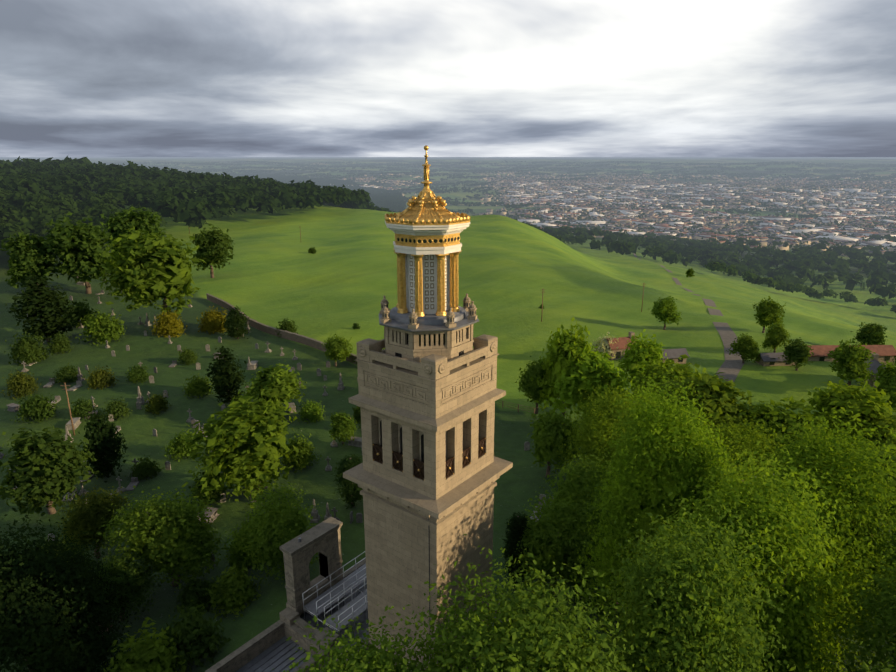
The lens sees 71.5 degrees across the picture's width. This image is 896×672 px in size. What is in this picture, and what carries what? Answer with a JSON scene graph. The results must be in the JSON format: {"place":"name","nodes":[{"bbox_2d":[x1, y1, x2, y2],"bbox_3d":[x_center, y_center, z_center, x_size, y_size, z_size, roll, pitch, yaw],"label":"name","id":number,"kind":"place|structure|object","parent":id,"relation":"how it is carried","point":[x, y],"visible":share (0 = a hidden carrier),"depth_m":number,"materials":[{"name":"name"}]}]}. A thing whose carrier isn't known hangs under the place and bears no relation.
{"place":"outdoors","nodes":[
{"label":"outdoors","id":0,"kind":"place"},
{"bbox_2d":[0,157,895,671],"bbox_3d":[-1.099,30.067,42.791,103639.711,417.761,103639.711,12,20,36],"label":"ground","id":1,"kind":"structure","parent":0,"point":[342,279],"depth_m":142.51,"materials":[{"name":"green plant"}]},
{"bbox_2d":[1,369,41,400],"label":"bush","id":2,"kind":"object","parent":1,"relation":"on","point":[23,384],"visible":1,"depth_m":96.68,"materials":[{"name":"green plant"}]},
{"bbox_2d":[4,331,52,365],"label":"bush","id":3,"kind":"object","parent":1,"relation":"on","point":[27,350],"visible":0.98,"depth_m":109.90,"materials":[{"name":"green plant"}]},
{"bbox_2d":[0,231,61,288],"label":"broad tree","id":4,"kind":"object","parent":1,"relation":"on","point":[24,260],"visible":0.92,"depth_m":153.45,"materials":[{"name":"green plant"}]},
{"bbox_2d":[10,393,59,424],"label":"bush","id":5,"kind":"object","parent":1,"relation":"on","point":[37,407],"visible":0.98,"depth_m":87.29,"materials":[{"name":"green plant"}]},
{"bbox_2d":[5,270,77,344],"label":"tree","id":6,"kind":"object","parent":1,"relation":"on","point":[41,302],"visible":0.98,"depth_m":119.88,"materials":[{"name":"green plant"}]},
{"bbox_2d":[0,425,102,522],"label":"broad tree","id":7,"kind":"object","parent":1,"relation":"on","point":[44,467],"visible":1,"depth_m":62.54,"materials":[{"name":"green plant"}]},
{"bbox_2d":[45,331,76,354],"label":"bush","id":8,"kind":"object","parent":1,"relation":"on","point":[61,344],"visible":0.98,"depth_m":115.73,"materials":[{"name":"green plant"}]},
{"bbox_2d":[33,536,99,573],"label":"broad tree","id":9,"kind":"object","parent":1,"relation":"on","point":[74,544],"depth_m":52.30,"materials":[{"name":"green plant"}]},
{"bbox_2d":[50,363,83,385],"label":"bush","id":10,"kind":"object","parent":1,"relation":"on","point":[68,373],"visible":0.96,"depth_m":100.93,"materials":[{"name":"green plant"}]},
{"bbox_2d":[0,503,136,671],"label":"broad tree","id":11,"kind":"object","parent":1,"relation":"on","point":[38,593],"visible":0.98,"depth_m":41.03,"materials":[{"name":"green plant"}]},
{"bbox_2d":[55,299,96,327],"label":"bush","id":12,"kind":"object","parent":1,"relation":"on","point":[80,311],"visible":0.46,"depth_m":132.18,"materials":[{"name":"green plant"}]},
{"bbox_2d":[17,600,135,671],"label":"broad tree","id":13,"kind":"object","parent":1,"relation":"on","point":[69,665],"visible":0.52,"depth_m":41.59,"materials":[{"name":"green plant"}]},
{"bbox_2d":[34,212,119,293],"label":"broad tree","id":14,"kind":"object","parent":1,"relation":"on","point":[78,248],"visible":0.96,"depth_m":155.17,"materials":[{"name":"green plant"}]},
{"bbox_2d":[68,397,95,419],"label":"bush","id":15,"kind":"object","parent":1,"relation":"on","point":[81,408],"visible":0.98,"depth_m":88.13,"materials":[{"name":"green plant"}]},
{"bbox_2d":[0,188,166,247],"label":"wood","id":16,"kind":"object","parent":1,"relation":"on","point":[33,214],"visible":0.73,"depth_m":234.87,"materials":[{"name":"green plant"}]},
{"bbox_2d":[58,485,133,557],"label":"broad tree","id":17,"kind":"object","parent":1,"relation":"on","point":[88,513],"visible":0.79,"depth_m":56.44,"materials":[{"name":"green plant"}]},
{"bbox_2d":[75,309,126,347],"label":"bush","id":18,"kind":"object","parent":1,"relation":"on","point":[102,328],"visible":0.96,"depth_m":120.31,"materials":[{"name":"green plant"}]},
{"bbox_2d":[84,365,118,389],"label":"bush","id":19,"kind":"object","parent":1,"relation":"on","point":[101,379],"visible":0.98,"depth_m":98.28,"materials":[{"name":"green plant"}]},
{"bbox_2d":[78,407,127,481],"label":"conifer tree","id":20,"kind":"object","parent":1,"relation":"on","point":[106,445],"visible":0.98,"depth_m":71.69,"materials":[{"name":"green plant"}]},
{"bbox_2d":[102,397,132,420],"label":"bush","id":21,"kind":"object","parent":1,"relation":"on","point":[116,408],"visible":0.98,"depth_m":88.59,"materials":[{"name":"green plant"}]},
{"bbox_2d":[91,545,160,632],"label":"broad tree","id":22,"kind":"object","parent":1,"relation":"on","point":[121,567],"visible":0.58,"depth_m":49.51,"materials":[{"name":"green plant"}]},
{"bbox_2d":[100,207,166,256],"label":"broad tree","id":23,"kind":"object","parent":1,"relation":"on","point":[129,221],"visible":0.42,"depth_m":183.65,"materials":[{"name":"green plant"}]},
{"bbox_2d":[124,363,153,383],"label":"bush","id":24,"kind":"object","parent":1,"relation":"on","point":[137,373],"visible":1,"depth_m":101.21,"materials":[{"name":"green plant"}]},
{"bbox_2d":[125,455,163,480],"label":"bush","id":25,"kind":"object","parent":1,"relation":"on","point":[143,469],"visible":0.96,"depth_m":73.12,"materials":[{"name":"green plant"}]},
{"bbox_2d":[103,615,201,671],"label":"bush","id":26,"kind":"object","parent":1,"relation":"on","point":[152,654],"visible":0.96,"depth_m":43.27,"materials":[{"name":"green plant"}]},
{"bbox_2d":[99,227,206,317],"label":"broad tree","id":27,"kind":"object","parent":1,"relation":"on","point":[146,269],"visible":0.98,"depth_m":125.78,"materials":[{"name":"green plant"}]},
{"bbox_2d":[142,392,171,415],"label":"bush","id":28,"kind":"object","parent":1,"relation":"on","point":[158,403],"visible":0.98,"depth_m":90.96,"materials":[{"name":"green plant"}]},
{"bbox_2d":[95,485,228,592],"bbox_3d":[-24.231,17.691,53.493,11.461,9.286,8.709,10,19,30],"label":"broad tree","id":29,"kind":"object","parent":1,"relation":"on","point":[173,538],"visible":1,"depth_m":51.92,"materials":[{"name":"green plant"}]},
{"bbox_2d":[147,310,187,337],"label":"bush","id":30,"kind":"object","parent":1,"relation":"on","point":[167,325],"visible":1,"depth_m":123.86,"materials":[{"name":"yellow plant"}]},
{"bbox_2d":[161,429,197,461],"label":"bush","id":31,"kind":"object","parent":1,"relation":"on","point":[178,448],"visible":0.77,"depth_m":78.59,"materials":[{"name":"green plant"}]},
{"bbox_2d":[176,348,198,366],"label":"bush","id":32,"kind":"object","parent":1,"relation":"on","point":[187,356],"visible":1,"depth_m":110.72,"materials":[{"name":"green plant"}]},
{"bbox_2d":[157,600,230,671],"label":"bush","id":33,"kind":"object","parent":1,"relation":"on","point":[195,631],"visible":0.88,"depth_m":45.77,"materials":[{"name":"green plant"}]},
{"bbox_2d":[169,575,220,613],"bbox_3d":[-21.042,21.660,51.873,4.137,3.314,4.197,-9,18,-29],"label":"bush","id":34,"kind":"object","parent":1,"relation":"on","point":[196,591],"visible":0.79,"depth_m":51.31,"materials":[{"name":"green plant"}]},
{"bbox_2d":[182,373,212,398],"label":"bush","id":35,"kind":"object","parent":1,"relation":"on","point":[196,387],"visible":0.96,"depth_m":97.03,"materials":[{"name":"green plant"}]},
{"bbox_2d":[0,157,405,228],"bbox_3d":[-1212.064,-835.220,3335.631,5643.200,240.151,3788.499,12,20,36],"label":"wood","id":36,"kind":"structure","parent":1,"relation":"on","point":[165,192],"depth_m":376.70,"materials":[{"name":"green plant"}]},
{"bbox_2d":[186,469,231,507],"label":"bush","id":37,"kind":"object","parent":1,"relation":"on","point":[215,495],"visible":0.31,"depth_m":67.08,"materials":[{"name":"green plant"}]},
{"bbox_2d":[190,223,233,277],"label":"broad tree","id":38,"kind":"object","parent":1,"relation":"on","point":[210,251],"visible":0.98,"depth_m":181.27,"materials":[{"name":"green plant"}]},
{"bbox_2d":[196,305,227,334],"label":"bush","id":39,"kind":"object","parent":1,"relation":"on","point":[212,321],"visible":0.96,"depth_m":129.27,"materials":[{"name":"yellow plant"}]},
{"bbox_2d":[205,346,247,402],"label":"conifer tree","id":40,"kind":"object","parent":1,"relation":"on","point":[226,379],"visible":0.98,"depth_m":93.33,"materials":[{"name":"green plant"}]},
{"bbox_2d":[201,560,264,622],"bbox_3d":[-18.241,21.145,52.202,4.791,4.122,5.137,5,17,17],"label":"bush","id":41,"kind":"object","parent":1,"relation":"on","point":[234,590],"visible":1,"depth_m":51.42,"materials":[{"name":"green plant"}]},
{"bbox_2d":[221,305,250,338],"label":"bush","id":42,"kind":"object","parent":1,"relation":"on","point":[236,321],"visible":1,"depth_m":125.08,"materials":[{"name":"green plant"}]},
{"bbox_2d":[181,395,298,507],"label":"broad tree","id":43,"kind":"object","parent":1,"relation":"on","point":[244,441],"visible":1,"depth_m":65.40,"materials":[{"name":"green plant"}]},
{"bbox_2d":[223,521,263,570],"bbox_3d":[-18.404,19.603,57.675,5.014,4.466,4.452,-9,18,-28],"label":"bush","id":44,"kind":"object","parent":1,"relation":"on","point":[237,555],"visible":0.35,"depth_m":56.37,"materials":[{"name":"green plant"}]},
{"bbox_2d":[230,361,306,415],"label":"broad tree","id":45,"kind":"object","parent":1,"relation":"on","point":[277,382],"visible":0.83,"depth_m":86.36,"materials":[{"name":"green plant"}]},
{"bbox_2d":[225,478,321,584],"bbox_3d":[-15.020,17.323,55.334,9.216,8.753,8.014,15,22,42],"label":"broad tree","id":46,"kind":"object","parent":1,"relation":"on","point":[272,529],"visible":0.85,"depth_m":53.83,"materials":[{"name":"green plant"}]},
{"bbox_2d":[0,276,553,587],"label":"gravestones","id":47,"kind":"object","parent":1,"relation":"on","point":[251,365],"visible":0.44,"depth_m":88.76,"materials":[{"name":"stone"}]},
{"bbox_2d":[206,293,356,364],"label":"cemetery wall","id":48,"kind":"structure","parent":1,"relation":"on","point":[303,339],"depth_m":126.80,"materials":[{"name":"stone"}]},
{"bbox_2d":[276,318,297,337],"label":"bush","id":49,"kind":"object","parent":1,"relation":"on","point":[287,326],"visible":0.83,"depth_m":127.62,"materials":[{"name":"green plant"}]},
{"bbox_2d":[279,433,322,472],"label":"bush","id":50,"kind":"object","parent":1,"relation":"on","point":[302,458],"visible":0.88,"depth_m":74.49,"materials":[{"name":"green plant"}]},
{"bbox_2d":[295,399,325,423],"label":"bush","id":51,"kind":"object","parent":1,"relation":"on","point":[311,412],"visible":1,"depth_m":86.70,"materials":[{"name":"green plant"}]},
{"bbox_2d":[308,247,315,253],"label":"bush","id":52,"kind":"object","parent":1,"relation":"on","point":[312,250],"visible":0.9,"depth_m":234.62,"materials":[{"name":"green plant"}]},
{"bbox_2d":[322,334,352,366],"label":"broad tree","id":53,"kind":"object","parent":1,"relation":"on","point":[336,347],"visible":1,"depth_m":106.39,"materials":[{"name":"green plant"}]},
{"bbox_2d":[329,410,357,445],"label":"broad tree","id":54,"kind":"object","parent":1,"relation":"on","point":[342,425],"visible":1,"depth_m":79.04,"materials":[{"name":"green plant"}]},
{"bbox_2d":[331,454,362,508],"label":"tree","id":55,"kind":"object","parent":1,"relation":"on","point":[351,494],"visible":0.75,"depth_m":65.23,"materials":[{"name":"green plant"}]},
{"bbox_2d":[60,231,643,434],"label":"utility poles","id":56,"kind":"object","parent":1,"relation":"on","point":[65,385],"visible":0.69,"depth_m":83.24,"materials":[{"name":"brown wood"}]},
{"bbox_2d":[352,406,360,429],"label":"broad tree","id":57,"kind":"object","parent":1,"relation":"on","point":[357,414],"visible":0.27,"depth_m":83.15,"materials":[{"name":"green plant"}]},
{"bbox_2d":[352,323,360,329],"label":"bush","id":58,"kind":"object","parent":1,"relation":"on","point":[355,326],"visible":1,"depth_m":129.16,"materials":[{"name":"green plant"}]},
{"bbox_2d":[205,517,515,671],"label":"entrance building","id":59,"kind":"structure","parent":1,"relation":"on","point":[332,589],"depth_m":41.15,"materials":[{"name":"stone"}]},
{"bbox_2d":[272,604,454,671],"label":"broad tree","id":60,"kind":"object","parent":1,"relation":"on","point":[381,659],"visible":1,"depth_m":24.64,"materials":[{"name":"green plant"}]},
{"bbox_2d":[343,145,512,671],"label":"tower","id":61,"kind":"structure","parent":1,"relation":"on","point":[428,472],"depth_m":33.52,"materials":[{"name":"stone"}]},
{"bbox_2d":[0,156,895,298],"bbox_3d":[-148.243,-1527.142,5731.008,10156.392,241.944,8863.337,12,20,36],"label":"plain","id":62,"kind":"structure","parent":1,"relation":"on","point":[703,252],"depth_m":1211.48,"materials":[{"name":"green plant"}]},
{"bbox_2d":[495,400,534,413],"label":"field fence","id":63,"kind":"object","parent":1,"relation":"on","point":[516,406],"visible":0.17,"depth_m":91.83,"materials":[{"name":"brown wood"}]},
{"bbox_2d":[498,511,532,593],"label":"conifer tree","id":64,"kind":"object","parent":1,"relation":"on","point":[515,528],"visible":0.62,"depth_m":51.69,"materials":[{"name":"green plant"}]},
{"bbox_2d":[386,534,651,671],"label":"broad tree","id":65,"kind":"object","parent":1,"relation":"on","point":[531,639],"visible":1,"depth_m":24.36,"materials":[{"name":"green plant"}]},
{"bbox_2d":[515,356,551,413],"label":"broad tree","id":66,"kind":"object","parent":1,"relation":"on","point":[535,370],"visible":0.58,"depth_m":88.48,"materials":[{"name":"green plant"}]},
{"bbox_2d":[502,490,593,610],"bbox_3d":[8.750,17.798,52.333,7.962,9.672,9.074,3,16,10],"label":"broad tree","id":67,"kind":"object","parent":1,"relation":"on","point":[546,538],"visible":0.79,"depth_m":50.61,"materials":[{"name":"green plant"}]},
{"bbox_2d":[527,406,580,476],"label":"broad tree","id":68,"kind":"object","parent":1,"relation":"on","point":[546,434],"visible":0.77,"depth_m":70.13,"materials":[{"name":"green plant"}]},
{"bbox_2d":[530,317,593,424],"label":"broad tree","id":69,"kind":"object","parent":1,"relation":"on","point":[562,354],"visible":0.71,"depth_m":83.75,"materials":[{"name":"green plant"}]},
{"bbox_2d":[534,450,618,528],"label":"broad tree","id":70,"kind":"object","parent":1,"relation":"on","point":[576,480],"visible":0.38,"depth_m":56.17,"materials":[{"name":"green plant"}]},
{"bbox_2d":[543,345,632,419],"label":"broad tree","id":71,"kind":"object","parent":1,"relation":"on","point":[589,371],"visible":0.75,"depth_m":79.99,"materials":[{"name":"green plant"}]},
{"bbox_2d":[545,479,635,632],"bbox_3d":[13.628,17.474,50.611,10.460,11.428,11.995,6,17,21],"label":"broad tree","id":72,"kind":"object","parent":1,"relation":"on","point":[585,535],"visible":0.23,"depth_m":49.47,"materials":[{"name":"green plant"}]},
{"bbox_2d":[552,376,652,477],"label":"broad tree","id":73,"kind":"object","parent":1,"relation":"on","point":[589,428],"visible":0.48,"depth_m":65.02,"materials":[{"name":"green plant"}]},
{"bbox_2d":[591,332,618,358],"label":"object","id":74,"kind":"object","parent":1,"relation":"on","point":[603,345],"visible":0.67,"depth_m":111.59,"materials":[{"name":"beige plant"}]},
{"bbox_2d":[316,175,895,249],"bbox_3d":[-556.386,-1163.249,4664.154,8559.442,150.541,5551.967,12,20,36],"label":"town trees","id":75,"kind":"object","parent":1,"relation":"on","point":[798,234],"visible":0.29,"depth_m":2956.73,"materials":[{"name":"green plant"}]},
{"bbox_2d":[336,171,895,256],"bbox_3d":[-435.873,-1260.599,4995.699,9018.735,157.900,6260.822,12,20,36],"label":"city buildings","id":76,"kind":"structure","parent":1,"relation":"on","point":[716,225],"depth_m":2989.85,"materials":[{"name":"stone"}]},
{"bbox_2d":[616,329,667,394],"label":"broad tree","id":77,"kind":"object","parent":1,"relation":"on","point":[641,352],"visible":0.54,"depth_m":86.99,"materials":[{"name":"green plant"}]},
{"bbox_2d":[570,455,728,553],"bbox_3d":[18.224,14.637,54.181,16.052,14.935,16.078,11,20,35],"label":"broad tree","id":78,"kind":"object","parent":1,"relation":"on","point":[601,492],"depth_m":53.84,"materials":[{"name":"green plant"}]},
{"bbox_2d":[568,358,749,646],"bbox_3d":[15.961,13.060,45.191,14.998,22.840,11.819,-2,16,-8],"label":"broad tree","id":79,"kind":"object","parent":1,"relation":"on","point":[665,455],"visible":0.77,"depth_m":43.24,"materials":[{"name":"green plant"}]},
{"bbox_2d":[649,296,681,329],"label":"broad tree","id":80,"kind":"object","parent":1,"relation":"on","point":[664,311],"visible":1,"depth_m":135.48,"materials":[{"name":"green plant"}]},
{"bbox_2d":[623,354,722,409],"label":"broad tree","id":81,"kind":"object","parent":1,"relation":"on","point":[677,369],"visible":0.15,"depth_m":74.81,"materials":[{"name":"green plant"}]},
{"bbox_2d":[633,253,743,381],"bbox_3d":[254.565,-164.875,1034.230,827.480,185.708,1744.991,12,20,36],"label":"road","id":82,"kind":"structure","parent":1,"relation":"on","point":[731,366],"depth_m":124.22,"materials":[{"name":"grey asphalt"}]},
{"bbox_2d":[685,268,694,276],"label":"broad tree","id":83,"kind":"object","parent":1,"relation":"on","point":[689,272],"visible":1,"depth_m":407.10,"materials":[{"name":"green plant"}]},
{"bbox_2d":[588,486,814,671],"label":"broad tree","id":84,"kind":"object","parent":1,"relation":"on","point":[688,631],"visible":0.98,"depth_m":26.26,"materials":[{"name":"green plant"}]},
{"bbox_2d":[515,213,895,270],"bbox_3d":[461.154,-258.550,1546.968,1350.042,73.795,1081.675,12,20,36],"label":"tree belt","id":85,"kind":"object","parent":1,"relation":"on","point":[854,263],"visible":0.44,"depth_m":1111.50,"materials":[{"name":"green plant"}]},
{"bbox_2d":[654,371,761,442],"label":"broad tree","id":86,"kind":"object","parent":1,"relation":"on","point":[715,388],"visible":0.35,"depth_m":66.89,"materials":[{"name":"green plant"}]},
{"bbox_2d":[593,440,860,671],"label":"broad tree","id":87,"kind":"object","parent":1,"relation":"on","point":[780,528],"visible":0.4,"depth_m":31.81,"materials":[{"name":"green plant"}]},
{"bbox_2d":[726,333,760,362],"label":"broad tree","id":88,"kind":"object","parent":1,"relation":"on","point":[746,345],"visible":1,"depth_m":110.59,"materials":[{"name":"green plant"}]},
{"bbox_2d":[698,411,799,495],"bbox_3d":[28.087,13.612,60.403,14.799,13.181,14.137,9,18,28],"label":"broad tree","id":89,"kind":"object","parent":1,"relation":"on","point":[744,438],"visible":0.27,"depth_m":58.18,"materials":[{"name":"green plant"}]},
{"bbox_2d":[607,331,895,387],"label":"farm buildings","id":90,"kind":"structure","parent":1,"relation":"on","point":[884,353],"depth_m":111.51,"materials":[{"name":"stone"}]},
{"bbox_2d":[752,296,785,332],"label":"broad tree","id":91,"kind":"object","parent":1,"relation":"on","point":[766,310],"visible":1,"depth_m":133.22,"materials":[{"name":"green plant"}]},
{"bbox_2d":[762,321,790,352],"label":"broad tree","id":92,"kind":"object","parent":1,"relation":"on","point":[776,334],"visible":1,"depth_m":116.49,"materials":[{"name":"green plant"}]},
{"bbox_2d":[734,390,839,459],"bbox_3d":[34.656,12.064,67.138,12.340,12.720,11.600,11,19,34],"label":"broad tree","id":93,"kind":"object","parent":1,"relation":"on","point":[776,419],"visible":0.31,"depth_m":64.96,"materials":[{"name":"green plant"}]},
{"bbox_2d":[778,338,813,370],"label":"broad tree","id":94,"kind":"object","parent":1,"relation":"on","point":[797,351],"visible":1,"depth_m":106.58,"materials":[{"name":"green plant"}]},
{"bbox_2d":[705,261,895,312],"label":"tree belt","id":95,"kind":"object","parent":1,"relation":"on","point":[752,278],"visible":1,"depth_m":545.23,"materials":[{"name":"green plant"}]},
{"bbox_2d":[721,406,895,671],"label":"broad tree","id":96,"kind":"object","parent":1,"relation":"on","point":[859,491],"visible":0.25,"depth_m":36.90,"materials":[{"name":"green plant"}]},
{"bbox_2d":[769,430,895,534],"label":"broad tree","id":97,"kind":"object","parent":1,"relation":"on","point":[851,482],"depth_m":56.55,"materials":[{"name":"green plant"}]},
{"bbox_2d":[791,378,895,452],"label":"broad tree","id":98,"kind":"object","parent":1,"relation":"on","point":[864,403],"visible":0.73,"depth_m":73.08,"materials":[{"name":"green plant"}]},
{"bbox_2d":[805,641,893,671],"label":"broad tree","id":99,"kind":"object","parent":1,"relation":"on","point":[865,665],"visible":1,"depth_m":23.03,"materials":[{"name":"green plant"}]},
{"bbox_2d":[826,338,877,385],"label":"broad tree","id":100,"kind":"object","parent":1,"relation":"on","point":[850,365],"visible":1,"depth_m":97.06,"materials":[{"name":"green plant"}]},
{"bbox_2d":[820,544,895,671],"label":"broad tree","id":101,"kind":"object","parent":1,"relation":"on","point":[886,632],"visible":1,"depth_m":30.68,"materials":[{"name":"green plant"}]},
{"bbox_2d":[850,322,886,344],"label":"broad tree","id":102,"kind":"object","parent":1,"relation":"on","point":[869,334],"visible":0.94,"depth_m":127.31,"materials":[{"name":"green plant"}]},
{"bbox_2d":[845,445,895,534],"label":"broad tree","id":103,"kind":"object","parent":1,"relation":"on","point":[893,458],"visible":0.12,"depth_m":57.98,"materials":[{"name":"green plant"}]},
{"bbox_2d":[855,412,895,454],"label":"broad tree","id":104,"kind":"object","parent":1,"relation":"on","point":[888,435],"visible":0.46,"depth_m":69.55,"materials":[{"name":"green plant"}]},
{"bbox_2d":[867,509,895,652],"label":"broad tree","id":105,"kind":"object","parent":1,"relation":"on","point":[891,555],"visible":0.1,"depth_m":39.67,"materials":[{"name":"green plant"}]},
{"bbox_2d":[872,360,895,414],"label":"broad tree","id":106,"kind":"object","parent":1,"relation":"on","point":[886,379],"visible":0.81,"depth_m":87.86,"materials":[{"name":"green plant"}]},
{"bbox_2d":[0,0,895,156],"label":"sky","id":107,"kind":"structure","parent":0,"point":[79,78],"materials":[{"name":"grey"}]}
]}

